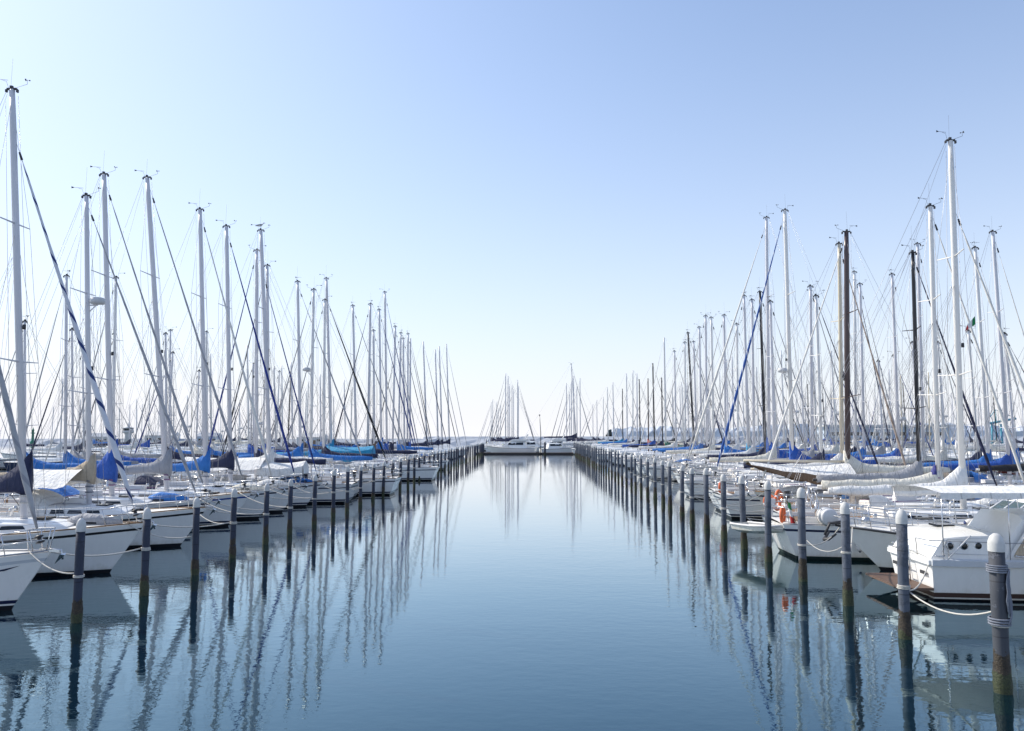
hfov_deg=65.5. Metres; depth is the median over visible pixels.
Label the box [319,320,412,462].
sailboat
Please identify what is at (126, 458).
sailboat
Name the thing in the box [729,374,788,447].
sailboat
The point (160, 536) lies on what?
mooring rope
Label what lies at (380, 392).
sailboat
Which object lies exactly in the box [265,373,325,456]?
sailboat
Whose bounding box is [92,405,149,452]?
sailboat
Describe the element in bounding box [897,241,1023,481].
sailboat
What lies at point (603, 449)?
mooring pile
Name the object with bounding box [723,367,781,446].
sailboat
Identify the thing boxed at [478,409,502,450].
sailboat
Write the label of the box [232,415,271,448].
sailboat
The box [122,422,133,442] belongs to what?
watch tower
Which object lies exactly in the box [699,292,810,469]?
sailboat
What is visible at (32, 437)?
beacon
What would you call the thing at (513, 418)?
sailboat
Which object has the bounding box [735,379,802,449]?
sailboat
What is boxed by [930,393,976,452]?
sailboat
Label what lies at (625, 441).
sailboat
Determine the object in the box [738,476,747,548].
mooring pile
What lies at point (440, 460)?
mooring pile
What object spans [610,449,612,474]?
mooring pile
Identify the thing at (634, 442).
sailboat
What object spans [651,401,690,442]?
sailboat
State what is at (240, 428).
sailboat
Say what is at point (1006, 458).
sailboat
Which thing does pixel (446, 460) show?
sailboat
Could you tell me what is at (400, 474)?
mooring pile
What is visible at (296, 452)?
sailboat
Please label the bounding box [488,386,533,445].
sailboat
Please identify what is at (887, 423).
sailboat
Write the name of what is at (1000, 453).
sailboat
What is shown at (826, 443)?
sailboat
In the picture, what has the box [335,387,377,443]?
sailboat
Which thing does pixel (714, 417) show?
sailboat
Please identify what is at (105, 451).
sailboat
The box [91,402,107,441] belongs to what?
sailboat
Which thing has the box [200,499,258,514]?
mooring rope
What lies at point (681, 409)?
sailboat
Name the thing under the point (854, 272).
sailboat
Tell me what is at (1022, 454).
sailboat
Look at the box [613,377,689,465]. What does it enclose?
sailboat
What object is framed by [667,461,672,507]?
mooring pile
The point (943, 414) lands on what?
sailboat
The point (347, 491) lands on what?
mooring pile
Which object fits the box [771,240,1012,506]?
sailboat
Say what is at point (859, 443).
sailboat
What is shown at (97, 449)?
sailboat
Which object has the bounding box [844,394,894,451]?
sailboat
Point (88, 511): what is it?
window
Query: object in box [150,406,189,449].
sailboat
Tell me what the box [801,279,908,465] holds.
sailboat
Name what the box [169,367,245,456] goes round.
sailboat
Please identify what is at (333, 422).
sailboat
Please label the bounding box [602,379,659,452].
sailboat
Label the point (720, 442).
sailboat
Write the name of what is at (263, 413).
sailboat
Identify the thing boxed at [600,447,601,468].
mooring pile
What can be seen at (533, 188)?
sky
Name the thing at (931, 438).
boat hall
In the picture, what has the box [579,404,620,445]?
sailboat
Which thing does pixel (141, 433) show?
sailboat
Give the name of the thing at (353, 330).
sailboat
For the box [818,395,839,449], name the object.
sailboat
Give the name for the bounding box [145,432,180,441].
harbour house
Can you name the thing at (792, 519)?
ensign
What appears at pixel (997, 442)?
sailboat
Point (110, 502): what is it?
window
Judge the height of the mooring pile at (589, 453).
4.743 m
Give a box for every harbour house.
[91,433,116,443]
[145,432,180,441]
[197,433,222,443]
[296,434,327,443]
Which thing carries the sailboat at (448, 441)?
on the water
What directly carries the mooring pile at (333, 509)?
in the water
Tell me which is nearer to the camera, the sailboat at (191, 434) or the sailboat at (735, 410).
the sailboat at (735, 410)
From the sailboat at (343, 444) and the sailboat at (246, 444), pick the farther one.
the sailboat at (246, 444)
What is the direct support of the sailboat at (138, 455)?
on the water
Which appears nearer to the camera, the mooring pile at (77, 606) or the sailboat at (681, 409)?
the mooring pile at (77, 606)
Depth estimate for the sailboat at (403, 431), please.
112.25 m
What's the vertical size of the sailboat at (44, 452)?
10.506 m
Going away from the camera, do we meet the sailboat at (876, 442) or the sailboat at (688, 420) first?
the sailboat at (876, 442)
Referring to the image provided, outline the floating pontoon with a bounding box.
[483,452,572,453]
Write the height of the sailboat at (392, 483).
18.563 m
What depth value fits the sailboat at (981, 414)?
138.02 m
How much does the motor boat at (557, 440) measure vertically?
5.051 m
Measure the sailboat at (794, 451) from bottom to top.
22.311 m
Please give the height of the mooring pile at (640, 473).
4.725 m
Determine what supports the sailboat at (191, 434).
on the water
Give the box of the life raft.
[816,507,837,525]
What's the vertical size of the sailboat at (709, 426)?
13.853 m
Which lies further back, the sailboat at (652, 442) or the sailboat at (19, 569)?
the sailboat at (652, 442)
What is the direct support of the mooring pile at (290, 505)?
in the water
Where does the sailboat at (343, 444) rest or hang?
on the water
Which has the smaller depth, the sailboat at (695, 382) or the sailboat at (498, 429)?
the sailboat at (695, 382)
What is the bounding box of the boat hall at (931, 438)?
[817,425,954,445]
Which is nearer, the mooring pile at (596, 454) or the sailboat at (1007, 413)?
the sailboat at (1007, 413)
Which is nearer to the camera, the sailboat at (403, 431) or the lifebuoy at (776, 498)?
the lifebuoy at (776, 498)
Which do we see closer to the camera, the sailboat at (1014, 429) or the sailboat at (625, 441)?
the sailboat at (625, 441)
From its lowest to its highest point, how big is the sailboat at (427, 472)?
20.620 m
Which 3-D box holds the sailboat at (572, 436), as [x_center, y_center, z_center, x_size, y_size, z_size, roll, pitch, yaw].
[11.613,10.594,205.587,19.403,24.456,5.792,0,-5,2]
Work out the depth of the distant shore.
1140.09 m
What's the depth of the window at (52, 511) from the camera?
34.40 m
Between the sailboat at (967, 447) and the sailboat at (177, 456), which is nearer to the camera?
the sailboat at (177, 456)
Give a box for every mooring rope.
[28,551,73,573]
[39,548,139,556]
[126,522,191,538]
[134,521,229,527]
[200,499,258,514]
[204,498,286,509]
[207,509,262,514]
[239,492,287,506]
[252,494,310,498]
[696,490,762,499]
[806,539,841,551]
[807,528,839,545]
[910,565,928,590]
[910,592,990,615]
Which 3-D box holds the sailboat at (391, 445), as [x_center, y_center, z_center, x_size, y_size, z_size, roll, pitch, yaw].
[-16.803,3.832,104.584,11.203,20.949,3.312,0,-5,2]
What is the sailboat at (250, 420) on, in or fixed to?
on the water
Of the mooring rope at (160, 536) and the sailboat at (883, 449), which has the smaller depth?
the mooring rope at (160, 536)
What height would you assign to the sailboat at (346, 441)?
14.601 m
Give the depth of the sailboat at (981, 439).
191.06 m
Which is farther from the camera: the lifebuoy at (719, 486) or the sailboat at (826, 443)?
the sailboat at (826, 443)
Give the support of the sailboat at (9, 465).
on the water
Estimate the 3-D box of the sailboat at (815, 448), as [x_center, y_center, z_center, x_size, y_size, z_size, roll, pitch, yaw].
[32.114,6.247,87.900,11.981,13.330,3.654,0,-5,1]
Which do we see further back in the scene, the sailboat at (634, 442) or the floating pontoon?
the floating pontoon
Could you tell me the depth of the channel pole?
184.07 m
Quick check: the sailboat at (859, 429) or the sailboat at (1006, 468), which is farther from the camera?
the sailboat at (859, 429)
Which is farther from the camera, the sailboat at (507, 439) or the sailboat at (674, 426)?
the sailboat at (507, 439)
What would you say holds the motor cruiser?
on the water
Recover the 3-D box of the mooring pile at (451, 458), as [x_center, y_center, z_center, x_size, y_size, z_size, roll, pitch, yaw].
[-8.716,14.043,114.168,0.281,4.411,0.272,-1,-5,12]
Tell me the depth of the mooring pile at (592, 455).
123.95 m
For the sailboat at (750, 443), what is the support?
on the water
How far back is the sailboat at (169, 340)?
85.90 m
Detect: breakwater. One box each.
[0,439,486,443]
[423,436,1022,441]
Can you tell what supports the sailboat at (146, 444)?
on the water
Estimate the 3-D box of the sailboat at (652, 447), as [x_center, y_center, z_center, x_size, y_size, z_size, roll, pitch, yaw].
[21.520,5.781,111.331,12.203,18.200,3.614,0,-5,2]
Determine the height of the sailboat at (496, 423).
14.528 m
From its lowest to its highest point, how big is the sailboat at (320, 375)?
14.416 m
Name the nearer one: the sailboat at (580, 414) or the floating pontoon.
the floating pontoon
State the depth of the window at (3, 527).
27.74 m
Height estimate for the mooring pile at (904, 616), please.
4.718 m
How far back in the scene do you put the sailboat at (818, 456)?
51.52 m
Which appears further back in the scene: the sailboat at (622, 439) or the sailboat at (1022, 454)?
the sailboat at (622, 439)
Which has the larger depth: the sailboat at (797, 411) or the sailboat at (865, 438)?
the sailboat at (865, 438)
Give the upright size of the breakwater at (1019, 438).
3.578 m
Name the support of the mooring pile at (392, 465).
in the water
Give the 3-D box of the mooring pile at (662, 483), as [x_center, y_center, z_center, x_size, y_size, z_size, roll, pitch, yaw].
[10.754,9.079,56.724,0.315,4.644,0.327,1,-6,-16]
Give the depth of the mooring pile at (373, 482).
59.50 m
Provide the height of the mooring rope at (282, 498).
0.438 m
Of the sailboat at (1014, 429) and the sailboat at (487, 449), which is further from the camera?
the sailboat at (487, 449)
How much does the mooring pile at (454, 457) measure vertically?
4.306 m
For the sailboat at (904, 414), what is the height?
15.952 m
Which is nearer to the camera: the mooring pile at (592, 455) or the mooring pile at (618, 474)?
the mooring pile at (618, 474)
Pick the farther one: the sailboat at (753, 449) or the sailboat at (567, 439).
the sailboat at (567, 439)
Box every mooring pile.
[70,518,85,622]
[139,507,151,595]
[190,497,200,574]
[229,488,237,557]
[262,483,269,544]
[287,479,292,534]
[312,475,316,524]
[331,470,335,516]
[345,467,349,510]
[358,466,362,504]
[371,463,375,499]
[382,461,385,495]
[391,459,394,475]
[398,458,401,488]
[407,456,409,485]
[413,454,415,482]
[418,454,420,480]
[440,450,441,471]
[447,449,449,468]
[450,448,451,467]
[453,448,454,466]
[455,447,456,465]
[457,447,458,464]
[460,447,461,463]
[462,446,463,462]
[582,443,583,458]
[589,444,590,462]
[592,446,593,464]
[594,445,595,465]
[595,446,596,466]
[598,447,599,467]
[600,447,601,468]
[602,447,604,470]
[605,449,606,471]
[608,449,609,473]
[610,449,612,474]
[614,449,615,476]
[617,451,619,478]
[621,452,622,480]
[624,451,627,482]
[630,454,632,485]
[633,455,636,488]
[639,455,642,491]
[646,458,648,494]
[653,458,656,498]
[660,460,664,502]
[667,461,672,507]
[679,465,684,513]
[689,468,694,520]
[703,468,709,528]
[720,474,727,538]
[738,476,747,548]
[764,480,772,561]
[797,487,807,581]
[840,502,853,605]
[895,509,911,639]
[987,533,1013,694]
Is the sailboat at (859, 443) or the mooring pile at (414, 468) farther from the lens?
the sailboat at (859, 443)
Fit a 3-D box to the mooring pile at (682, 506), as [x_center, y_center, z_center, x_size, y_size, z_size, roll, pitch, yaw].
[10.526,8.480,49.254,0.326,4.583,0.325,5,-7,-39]
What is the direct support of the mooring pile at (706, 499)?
in the water
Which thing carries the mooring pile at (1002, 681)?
in the water
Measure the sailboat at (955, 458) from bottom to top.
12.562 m
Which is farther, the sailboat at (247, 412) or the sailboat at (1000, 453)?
the sailboat at (1000, 453)
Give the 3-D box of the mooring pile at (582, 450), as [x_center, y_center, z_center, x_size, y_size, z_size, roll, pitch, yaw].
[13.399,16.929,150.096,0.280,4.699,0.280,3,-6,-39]
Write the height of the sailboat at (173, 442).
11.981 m
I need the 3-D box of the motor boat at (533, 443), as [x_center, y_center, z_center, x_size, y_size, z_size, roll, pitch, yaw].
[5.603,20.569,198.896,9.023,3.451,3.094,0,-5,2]
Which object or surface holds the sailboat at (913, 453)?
on the water
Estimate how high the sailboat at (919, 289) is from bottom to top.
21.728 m
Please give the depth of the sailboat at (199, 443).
143.62 m
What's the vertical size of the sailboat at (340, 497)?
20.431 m
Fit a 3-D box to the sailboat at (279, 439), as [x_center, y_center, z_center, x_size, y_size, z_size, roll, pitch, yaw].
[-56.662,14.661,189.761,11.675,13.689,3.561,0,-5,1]
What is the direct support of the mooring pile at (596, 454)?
in the water
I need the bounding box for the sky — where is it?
[0,0,1023,432]
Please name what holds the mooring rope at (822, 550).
attached to the mooring pile at (802, 565)
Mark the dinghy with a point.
(752, 527)
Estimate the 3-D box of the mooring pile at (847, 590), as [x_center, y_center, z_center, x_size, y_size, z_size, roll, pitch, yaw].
[9.775,6.284,23.227,0.320,4.582,0.329,1,-4,-10]
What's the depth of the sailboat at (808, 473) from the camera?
43.79 m
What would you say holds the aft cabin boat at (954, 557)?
on the water
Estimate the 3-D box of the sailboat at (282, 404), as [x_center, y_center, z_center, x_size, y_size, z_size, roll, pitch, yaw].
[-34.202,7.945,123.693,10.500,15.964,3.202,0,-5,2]
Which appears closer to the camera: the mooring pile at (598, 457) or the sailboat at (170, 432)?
the mooring pile at (598, 457)
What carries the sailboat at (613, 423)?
on the water
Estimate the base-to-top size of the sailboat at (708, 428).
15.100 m
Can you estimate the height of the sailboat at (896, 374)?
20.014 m
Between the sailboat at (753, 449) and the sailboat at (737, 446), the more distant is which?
the sailboat at (737, 446)
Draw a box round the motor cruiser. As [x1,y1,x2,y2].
[823,499,1023,571]
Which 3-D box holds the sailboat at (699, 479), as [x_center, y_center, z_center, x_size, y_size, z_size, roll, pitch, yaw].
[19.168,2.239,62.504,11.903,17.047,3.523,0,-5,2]
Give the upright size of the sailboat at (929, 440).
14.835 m
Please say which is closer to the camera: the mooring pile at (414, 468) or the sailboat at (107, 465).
the sailboat at (107, 465)
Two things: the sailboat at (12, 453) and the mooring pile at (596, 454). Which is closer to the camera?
the mooring pile at (596, 454)
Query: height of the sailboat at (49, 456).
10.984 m
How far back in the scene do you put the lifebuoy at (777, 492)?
39.73 m
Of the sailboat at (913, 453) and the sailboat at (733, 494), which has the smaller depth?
the sailboat at (733, 494)
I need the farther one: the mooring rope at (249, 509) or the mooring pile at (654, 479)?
the mooring pile at (654, 479)
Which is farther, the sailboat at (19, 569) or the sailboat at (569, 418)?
the sailboat at (569, 418)
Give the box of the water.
[0,433,1023,730]
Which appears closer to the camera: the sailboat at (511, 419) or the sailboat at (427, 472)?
the sailboat at (427, 472)
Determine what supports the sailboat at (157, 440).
on the water
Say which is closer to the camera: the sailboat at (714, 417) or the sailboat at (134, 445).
the sailboat at (134, 445)
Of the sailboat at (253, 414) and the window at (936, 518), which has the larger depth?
the sailboat at (253, 414)
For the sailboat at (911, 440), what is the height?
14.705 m
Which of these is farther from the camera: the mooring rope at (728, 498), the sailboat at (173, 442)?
the sailboat at (173, 442)
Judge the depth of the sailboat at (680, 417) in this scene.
173.62 m
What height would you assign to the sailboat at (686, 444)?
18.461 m
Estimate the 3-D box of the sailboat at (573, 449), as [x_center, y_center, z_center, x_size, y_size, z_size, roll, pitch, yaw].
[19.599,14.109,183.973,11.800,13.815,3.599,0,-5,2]
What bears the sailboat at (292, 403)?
on the water
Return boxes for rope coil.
[985,563,1012,626]
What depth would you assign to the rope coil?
15.38 m
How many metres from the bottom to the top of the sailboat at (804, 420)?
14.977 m
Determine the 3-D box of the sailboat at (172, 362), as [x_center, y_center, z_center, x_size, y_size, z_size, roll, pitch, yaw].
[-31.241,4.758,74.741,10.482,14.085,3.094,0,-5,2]
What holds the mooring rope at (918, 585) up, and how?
attached to the mooring pile at (904, 616)
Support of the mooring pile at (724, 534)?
in the water
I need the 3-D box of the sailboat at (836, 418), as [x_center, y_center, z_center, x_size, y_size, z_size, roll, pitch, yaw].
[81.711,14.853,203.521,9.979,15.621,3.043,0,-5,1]
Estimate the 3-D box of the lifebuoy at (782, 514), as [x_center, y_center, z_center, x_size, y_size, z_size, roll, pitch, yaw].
[10.846,5.944,31.911,0.150,0.662,0.623,-3,-6,32]
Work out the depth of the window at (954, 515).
31.64 m
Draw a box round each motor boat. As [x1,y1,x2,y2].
[527,441,543,452]
[539,443,572,452]
[549,434,565,443]
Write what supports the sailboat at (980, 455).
on the water
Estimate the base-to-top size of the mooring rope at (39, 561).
0.483 m
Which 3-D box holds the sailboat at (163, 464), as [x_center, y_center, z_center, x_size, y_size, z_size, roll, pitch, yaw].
[-20.122,-1.223,43.765,13.003,20.796,3.855,0,-5,2]
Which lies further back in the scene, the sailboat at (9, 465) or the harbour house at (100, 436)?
the harbour house at (100, 436)
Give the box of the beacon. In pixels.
[30,428,34,443]
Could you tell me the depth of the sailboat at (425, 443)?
139.09 m
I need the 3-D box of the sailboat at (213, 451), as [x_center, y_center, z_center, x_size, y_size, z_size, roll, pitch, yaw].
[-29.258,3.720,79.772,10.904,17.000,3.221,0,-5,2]
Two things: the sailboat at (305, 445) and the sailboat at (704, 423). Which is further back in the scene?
the sailboat at (704, 423)
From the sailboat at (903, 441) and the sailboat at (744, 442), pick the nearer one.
the sailboat at (744, 442)
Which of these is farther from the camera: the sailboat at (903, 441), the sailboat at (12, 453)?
the sailboat at (12, 453)
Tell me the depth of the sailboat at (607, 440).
177.75 m
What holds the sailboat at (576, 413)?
on the water
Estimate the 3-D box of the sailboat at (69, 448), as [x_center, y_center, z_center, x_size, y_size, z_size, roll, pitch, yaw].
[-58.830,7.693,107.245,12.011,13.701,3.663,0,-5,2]
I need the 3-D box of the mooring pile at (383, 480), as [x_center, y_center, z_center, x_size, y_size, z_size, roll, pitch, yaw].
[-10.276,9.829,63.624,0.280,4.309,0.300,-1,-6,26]
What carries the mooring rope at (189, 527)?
attached to the mooring pile at (233, 523)
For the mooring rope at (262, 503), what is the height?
0.555 m
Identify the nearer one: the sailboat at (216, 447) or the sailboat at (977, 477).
the sailboat at (977, 477)
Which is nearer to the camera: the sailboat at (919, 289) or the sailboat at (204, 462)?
the sailboat at (204, 462)
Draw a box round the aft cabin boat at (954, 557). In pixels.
[866,485,1023,601]
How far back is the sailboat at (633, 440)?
153.94 m
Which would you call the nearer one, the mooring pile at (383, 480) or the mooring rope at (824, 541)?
the mooring rope at (824, 541)
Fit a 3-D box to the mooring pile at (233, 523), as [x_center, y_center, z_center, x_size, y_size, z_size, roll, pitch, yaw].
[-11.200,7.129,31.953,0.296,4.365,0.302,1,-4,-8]
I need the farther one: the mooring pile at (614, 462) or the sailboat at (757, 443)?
the sailboat at (757, 443)
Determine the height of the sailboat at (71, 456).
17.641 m
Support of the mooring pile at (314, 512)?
in the water
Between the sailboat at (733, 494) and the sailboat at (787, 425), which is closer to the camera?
the sailboat at (733, 494)
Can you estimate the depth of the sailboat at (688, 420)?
161.43 m
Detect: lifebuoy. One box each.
[718,481,720,492]
[774,495,781,510]
[775,490,782,502]
[779,505,785,522]
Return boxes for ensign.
[786,500,795,522]
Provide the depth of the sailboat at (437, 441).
150.05 m
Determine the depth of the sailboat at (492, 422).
226.68 m
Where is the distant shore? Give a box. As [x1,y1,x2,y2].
[606,422,1022,435]
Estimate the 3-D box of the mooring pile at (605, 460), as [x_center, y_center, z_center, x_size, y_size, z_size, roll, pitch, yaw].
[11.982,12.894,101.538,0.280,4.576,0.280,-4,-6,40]
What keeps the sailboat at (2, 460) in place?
on the water
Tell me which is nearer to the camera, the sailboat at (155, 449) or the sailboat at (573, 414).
the sailboat at (155, 449)
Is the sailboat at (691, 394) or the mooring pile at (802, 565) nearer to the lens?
the mooring pile at (802, 565)
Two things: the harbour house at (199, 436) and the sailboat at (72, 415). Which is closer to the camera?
the sailboat at (72, 415)
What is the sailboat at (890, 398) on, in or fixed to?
on the water
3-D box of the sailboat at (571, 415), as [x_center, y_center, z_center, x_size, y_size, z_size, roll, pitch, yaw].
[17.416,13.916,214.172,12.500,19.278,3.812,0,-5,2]
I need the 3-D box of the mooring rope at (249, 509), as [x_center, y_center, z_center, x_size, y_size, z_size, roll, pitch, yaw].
[-13.217,6.864,39.490,4.135,0.609,0.044,0,-5,0]
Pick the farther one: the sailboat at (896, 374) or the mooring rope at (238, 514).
the sailboat at (896, 374)
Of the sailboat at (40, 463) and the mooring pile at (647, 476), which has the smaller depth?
the sailboat at (40, 463)
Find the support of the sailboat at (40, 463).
on the water
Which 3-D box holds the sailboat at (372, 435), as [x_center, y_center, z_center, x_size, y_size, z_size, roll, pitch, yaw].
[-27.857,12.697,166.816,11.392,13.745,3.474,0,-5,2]
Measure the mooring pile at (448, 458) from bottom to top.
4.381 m
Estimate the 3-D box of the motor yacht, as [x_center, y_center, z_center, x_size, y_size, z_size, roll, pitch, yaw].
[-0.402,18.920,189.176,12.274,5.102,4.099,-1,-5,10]
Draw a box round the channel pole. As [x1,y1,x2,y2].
[539,414,540,453]
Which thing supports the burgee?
hanging from the sailboat at (786, 540)
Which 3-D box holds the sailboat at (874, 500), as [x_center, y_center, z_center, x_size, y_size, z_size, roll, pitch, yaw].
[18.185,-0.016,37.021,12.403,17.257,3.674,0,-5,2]
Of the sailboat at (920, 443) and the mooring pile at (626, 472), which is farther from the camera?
the sailboat at (920, 443)
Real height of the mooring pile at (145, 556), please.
4.285 m
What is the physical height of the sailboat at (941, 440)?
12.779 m
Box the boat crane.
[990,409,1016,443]
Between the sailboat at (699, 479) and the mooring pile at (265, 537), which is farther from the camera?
the sailboat at (699, 479)
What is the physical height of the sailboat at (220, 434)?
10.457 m
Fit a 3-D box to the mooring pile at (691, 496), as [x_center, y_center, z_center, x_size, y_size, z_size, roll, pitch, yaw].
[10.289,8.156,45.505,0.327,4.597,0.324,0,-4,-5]
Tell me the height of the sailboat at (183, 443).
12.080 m
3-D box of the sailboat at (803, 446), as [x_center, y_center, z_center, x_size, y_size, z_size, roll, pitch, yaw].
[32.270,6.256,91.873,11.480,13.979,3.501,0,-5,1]
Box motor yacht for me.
[485,434,536,452]
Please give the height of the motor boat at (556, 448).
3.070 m
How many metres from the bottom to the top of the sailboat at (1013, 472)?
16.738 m
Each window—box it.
[0,526,24,529]
[49,510,63,513]
[67,510,81,513]
[85,510,99,512]
[105,501,120,503]
[928,515,948,519]
[954,515,972,518]
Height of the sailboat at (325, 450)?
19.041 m
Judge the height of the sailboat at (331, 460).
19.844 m
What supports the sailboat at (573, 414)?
on the water
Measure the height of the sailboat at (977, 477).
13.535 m
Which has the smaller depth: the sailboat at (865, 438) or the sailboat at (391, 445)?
the sailboat at (391, 445)
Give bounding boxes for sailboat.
[0,63,156,576]
[0,150,220,507]
[0,176,215,548]
[0,315,131,498]
[0,365,65,610]
[0,413,55,457]
[0,414,16,468]
[3,379,82,471]
[8,170,258,526]
[16,263,162,485]
[30,324,162,483]
[33,399,104,457]
[35,406,75,453]
[38,374,101,457]
[42,345,143,469]
[71,273,197,481]
[72,202,285,518]
[76,400,107,451]
[79,329,178,460]
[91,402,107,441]
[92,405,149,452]
[92,407,139,454]
[100,399,158,458]
[102,206,307,512]
[104,391,172,453]
[128,404,158,452]
[129,329,242,479]
[135,348,227,471]
[135,395,193,460]
[138,327,218,463]
[142,416,160,449]
[149,441,161,450]
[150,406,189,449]
[159,221,327,506]
[160,395,201,450]
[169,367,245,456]
[172,328,259,471]
[176,405,208,449]
[179,404,222,457]
[184,353,247,451]
[192,245,358,503]
[211,260,363,497]
[212,414,232,447]
[213,408,247,446]
[214,404,249,452]
[220,345,291,452]
[221,363,296,450]
[223,269,371,474]
[225,366,298,451]
[226,416,259,445]
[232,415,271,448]
[235,386,306,448]
[252,366,318,450]
[258,369,315,448]
[264,365,318,446]
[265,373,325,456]
[271,285,401,494]
[271,362,321,449]
[271,398,295,446]
[273,274,391,469]
[282,381,339,446]
[283,392,339,446]
[284,295,402,475]
[302,374,350,446]
[304,301,411,463]
[313,396,365,445]
[318,397,361,442]
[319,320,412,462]
[327,303,439,480]
[327,306,422,463]
[327,380,383,455]
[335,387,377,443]
[336,288,420,463]
[347,323,425,461]
[358,397,396,454]
[361,335,435,457]
[365,333,436,457]
[375,332,448,469]
[376,338,435,456]
[391,341,447,458]
[414,349,457,458]
[416,344,466,456]
[423,346,460,454]
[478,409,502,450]
[480,399,502,444]
[484,380,534,452]
[484,401,506,444]
[485,408,514,444]
[488,373,537,451]
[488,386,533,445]
[489,380,538,445]
[490,404,502,443]
[492,384,538,443]
[496,391,533,440]
[497,389,535,441]
[525,362,593,447]
[550,383,588,441]
[555,392,595,443]
[557,381,594,441]
[559,376,594,440]
[563,386,599,441]
[567,380,583,438]
[571,397,618,454]
[579,387,623,454]
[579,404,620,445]
[582,400,620,446]
[594,373,645,456]
[594,389,639,450]
[595,382,643,449]
[597,373,657,460]
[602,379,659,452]
[612,363,681,463]
[612,370,660,451]
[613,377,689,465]
[623,348,700,468]
[623,379,680,454]
[633,329,722,472]
[636,337,708,456]
[637,326,733,475]
[642,340,722,459]
[644,314,745,478]
[649,339,735,459]
[650,386,691,449]
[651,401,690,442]
[655,392,687,440]
[661,383,703,443]
[664,385,694,442]
[665,312,759,463]
[665,320,766,480]
[670,381,719,444]
[673,295,789,484]
[677,206,844,477]
[678,296,819,498]
[678,382,691,437]
[679,311,788,469]
[680,389,727,454]
[682,383,723,443]
[684,287,806,477]
[687,382,730,444]
[692,372,740,443]
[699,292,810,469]
[703,356,757,446]
[703,360,752,444]
[708,204,896,487]
[709,289,877,510]
[712,237,905,518]
[712,281,861,487]
[715,380,766,446]
[718,366,772,447]
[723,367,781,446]
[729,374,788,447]
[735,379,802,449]
[740,350,810,448]
[743,216,990,502]
[745,362,818,449]
[760,359,834,449]
[760,363,844,451]
[762,115,1023,560]
[771,197,1023,514]
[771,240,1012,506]
[772,403,801,441]
[781,387,824,447]
[782,351,869,453]
[794,385,826,447]
[794,391,809,444]
[796,268,893,465]
[799,386,839,448]
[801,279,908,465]
[810,389,829,449]
[814,409,836,446]
[816,359,915,465]
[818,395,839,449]
[824,385,872,450]
[826,393,844,446]
[829,269,933,465]
[832,402,880,448]
[835,391,886,451]
[837,407,879,446]
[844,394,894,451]
[844,400,880,449]
[851,239,972,473]
[851,351,933,465]
[856,339,957,470]
[858,380,907,451]
[868,378,905,446]
[869,391,905,449]
[871,369,920,452]
[875,341,996,477]
[876,375,947,453]
[879,388,930,450]
[888,383,920,449]
[893,385,966,463]
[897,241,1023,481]
[900,400,941,451]
[901,326,1023,478]
[903,372,971,464]
[911,376,955,451]
[915,216,1023,485]
[920,395,973,455]
[924,320,1023,483]
[928,381,1001,456]
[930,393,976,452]
[940,408,966,449]
[947,382,1019,459]
[949,383,1000,453]
[957,403,973,443]
[964,408,1003,451]
[965,358,1023,499]
[965,359,1022,470]
[968,367,1023,455]
[970,397,998,454]
[983,357,1023,471]
[997,406,1023,457]
[999,399,1022,451]
[1004,356,1023,473]
[1011,392,1023,451]
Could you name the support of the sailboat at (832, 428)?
on the water
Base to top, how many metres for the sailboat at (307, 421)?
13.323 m
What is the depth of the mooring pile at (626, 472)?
79.07 m
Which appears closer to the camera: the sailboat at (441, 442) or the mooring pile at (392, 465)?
the mooring pile at (392, 465)
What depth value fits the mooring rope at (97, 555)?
23.86 m
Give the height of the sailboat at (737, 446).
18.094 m
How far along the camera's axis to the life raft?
30.98 m
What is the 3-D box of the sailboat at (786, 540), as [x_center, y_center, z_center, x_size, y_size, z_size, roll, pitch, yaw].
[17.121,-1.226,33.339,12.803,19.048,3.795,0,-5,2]
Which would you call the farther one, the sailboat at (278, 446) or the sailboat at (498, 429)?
the sailboat at (498, 429)
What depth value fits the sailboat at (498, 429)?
238.44 m
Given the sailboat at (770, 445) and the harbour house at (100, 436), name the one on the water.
the sailboat at (770, 445)
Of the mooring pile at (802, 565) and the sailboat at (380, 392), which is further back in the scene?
the sailboat at (380, 392)
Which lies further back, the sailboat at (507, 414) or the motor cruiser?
the sailboat at (507, 414)
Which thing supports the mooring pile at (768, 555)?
in the water
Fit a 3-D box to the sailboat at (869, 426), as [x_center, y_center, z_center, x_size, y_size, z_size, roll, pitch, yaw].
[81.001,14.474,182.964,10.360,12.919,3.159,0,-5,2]
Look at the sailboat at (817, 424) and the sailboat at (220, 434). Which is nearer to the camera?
the sailboat at (817, 424)
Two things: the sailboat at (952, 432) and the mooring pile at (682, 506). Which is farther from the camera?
the sailboat at (952, 432)
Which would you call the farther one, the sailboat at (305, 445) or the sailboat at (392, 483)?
the sailboat at (305, 445)
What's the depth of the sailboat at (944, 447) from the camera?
62.18 m
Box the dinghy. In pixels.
[729,521,782,533]
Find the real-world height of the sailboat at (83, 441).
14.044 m
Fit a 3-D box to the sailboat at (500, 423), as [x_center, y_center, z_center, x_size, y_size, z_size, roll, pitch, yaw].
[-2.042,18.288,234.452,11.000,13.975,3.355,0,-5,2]
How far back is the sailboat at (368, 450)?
77.26 m
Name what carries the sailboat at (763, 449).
on the water
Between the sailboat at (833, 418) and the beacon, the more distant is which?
the beacon
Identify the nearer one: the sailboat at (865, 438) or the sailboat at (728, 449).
the sailboat at (728, 449)
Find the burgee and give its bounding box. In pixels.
[965,317,975,330]
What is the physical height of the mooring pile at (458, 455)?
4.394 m
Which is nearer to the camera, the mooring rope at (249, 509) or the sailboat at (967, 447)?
the mooring rope at (249, 509)
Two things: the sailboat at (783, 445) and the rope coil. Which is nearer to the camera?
the rope coil
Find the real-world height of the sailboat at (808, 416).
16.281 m

